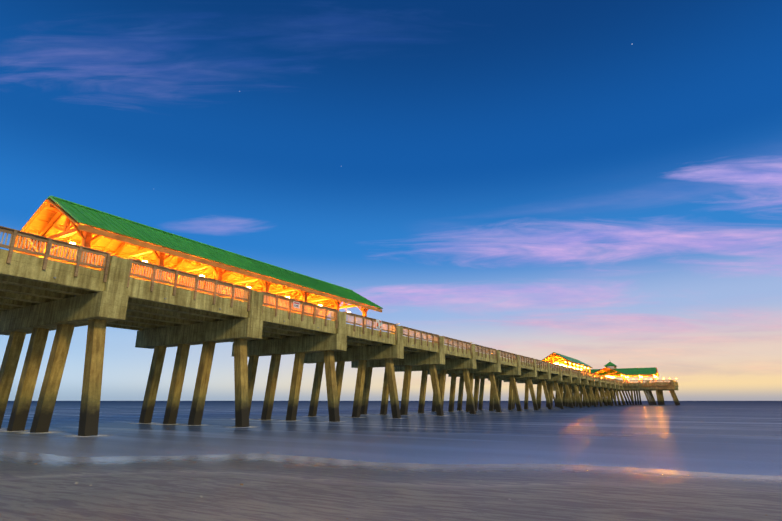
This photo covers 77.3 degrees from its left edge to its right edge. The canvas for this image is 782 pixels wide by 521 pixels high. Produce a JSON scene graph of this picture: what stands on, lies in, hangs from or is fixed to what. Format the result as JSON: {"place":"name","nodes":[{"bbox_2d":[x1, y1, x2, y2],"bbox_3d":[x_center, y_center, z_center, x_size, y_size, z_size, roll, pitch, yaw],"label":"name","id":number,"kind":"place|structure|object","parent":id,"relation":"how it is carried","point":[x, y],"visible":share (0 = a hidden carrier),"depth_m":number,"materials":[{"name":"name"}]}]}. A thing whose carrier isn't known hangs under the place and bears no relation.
{"place":"outdoors","nodes":[
{"label":"outdoors","id":0,"kind":"place"},
{"bbox_2d":[35,463,744,518],"bbox_3d":[-2.267,3.578,7.617,22.122,0.375,10.871,-6,-17,19],"label":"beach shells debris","id":1,"kind":"object","parent":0,"point":[367,474],"visible":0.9,"depth_m":9.22,"materials":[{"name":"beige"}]},
{"bbox_2d":[0,450,781,520],"bbox_3d":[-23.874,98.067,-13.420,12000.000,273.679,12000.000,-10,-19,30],"label":"beach sand","id":2,"kind":"structure","parent":0,"point":[175,488],"depth_m":7.75,"materials":[{"name":"grey sand"}]},
{"bbox_2d":[0,401,781,475],"bbox_3d":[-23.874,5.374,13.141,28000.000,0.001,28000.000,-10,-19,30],"label":"sea water","id":3,"kind":"structure","parent":0,"point":[734,437],"depth_m":22.62,"materials":[{"name":"blue liquid"}]},
{"bbox_2d":[0,410,507,437],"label":"pile foam collars","id":4,"kind":"object","parent":3,"relation":"on","point":[189,425],"visible":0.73,"depth_m":31.64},
{"bbox_2d":[0,319,624,435],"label":"pier piles","id":5,"kind":"object","parent":3,"relation":"in","point":[245,376],"visible":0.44,"depth_m":34.65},
{"bbox_2d":[0,249,622,389],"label":"pier deck","id":6,"kind":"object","parent":5,"relation":"on","point":[33,294],"visible":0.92,"depth_m":31.96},
{"bbox_2d":[13,198,381,327],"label":"pavilion","id":7,"kind":"structure","parent":6,"relation":"on","point":[50,218],"depth_m":32.21,"materials":[{"name":"orange wood"}]},
{"bbox_2d":[47,195,382,308],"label":"roof","id":8,"kind":"structure","parent":7,"relation":"on","point":[79,213],"depth_m":32.53,"materials":[{"name":"green metal"}]},
{"bbox_2d":[0,226,622,383],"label":"railing","id":9,"kind":"object","parent":6,"relation":"on","point":[364,322],"visible":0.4,"depth_m":29.75,"materials":[{"name":"brown wood"}]},
{"bbox_2d":[293,301,299,307],"bbox_3d":[-6.791,3.189,35.156,0.019,0.430,0.660,-10,-19,30],"label":"sign","id":10,"kind":"object","parent":9,"relation":"attached to","point":[296,304],"visible":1,"depth_m":35.13,"materials":[{"name":"white"}]},
{"bbox_2d":[376,319,381,329],"bbox_3d":[-1.047,5.741,43.935,0.145,0.840,0.840,-10,-19,30],"label":"life ring station","id":11,"kind":"object","parent":9,"relation":"attached to","point":[378,324],"visible":1,"depth_m":43.89,"materials":[{"name":"white plastic"}]},
{"bbox_2d":[53,277,608,382],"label":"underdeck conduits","id":12,"kind":"object","parent":6,"relation":"attached to","point":[318,327],"visible":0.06,"depth_m":36.91,"materials":[{"name":"grey"}]},
{"bbox_2d":[542,353,592,374],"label":"pavilion","id":13,"kind":"structure","parent":6,"relation":"on","point":[553,358],"depth_m":123.54,"materials":[{"name":"yellow wood"}]},
{"bbox_2d":[554,362,588,369],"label":"lights","id":14,"kind":"object","parent":13,"relation":"attached to","point":[569,366],"visible":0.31,"depth_m":127.11},
{"bbox_2d":[553,352,590,366],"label":"roof","id":15,"kind":"structure","parent":13,"relation":"on","point":[572,359],"depth_m":128.42,"materials":[{"name":"green metal"}]},
{"bbox_2d":[553,389,679,404],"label":"pier pilings","id":16,"kind":"object","parent":3,"relation":"in","point":[660,397],"visible":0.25,"depth_m":184.11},
{"bbox_2d":[553,380,677,390],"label":"concrete deck","id":17,"kind":"object","parent":16,"relation":"on","point":[671,385],"visible":0.42,"depth_m":173.89,"materials":[{"name":"concrete"}]},
{"bbox_2d":[594,367,626,380],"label":"pavilion","id":18,"kind":"structure","parent":17,"relation":"on","point":[604,370],"depth_m":186.46,"materials":[{"name":"orange wood"}]},
{"bbox_2d":[610,368,658,382],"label":"pavilion timber frame","id":19,"kind":"object","parent":17,"relation":"on","point":[649,375],"visible":0.19,"depth_m":190.91,"materials":[{"name":"yellow wood"}]},
{"bbox_2d":[604,362,615,365],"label":"cupola roof","id":20,"kind":"structure","parent":19,"relation":"on","point":[610,364],"depth_m":194.43,"materials":[{"name":"green metal"}]},
{"bbox_2d":[582,367,655,374],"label":"roof","id":21,"kind":"structure","parent":19,"relation":"on","point":[635,371],"depth_m":189.13,"materials":[{"name":"green metal"}]},
{"bbox_2d":[626,380,670,382],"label":"timber railing","id":22,"kind":"object","parent":17,"relation":"on","point":[644,380],"visible":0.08,"depth_m":173.97,"materials":[{"name":"brown wood"}]},
{"bbox_2d":[0,0,781,400],"label":"sky","id":23,"kind":"structure","parent":0,"point":[596,183],"materials":[{"name":"blue"}]}
]}

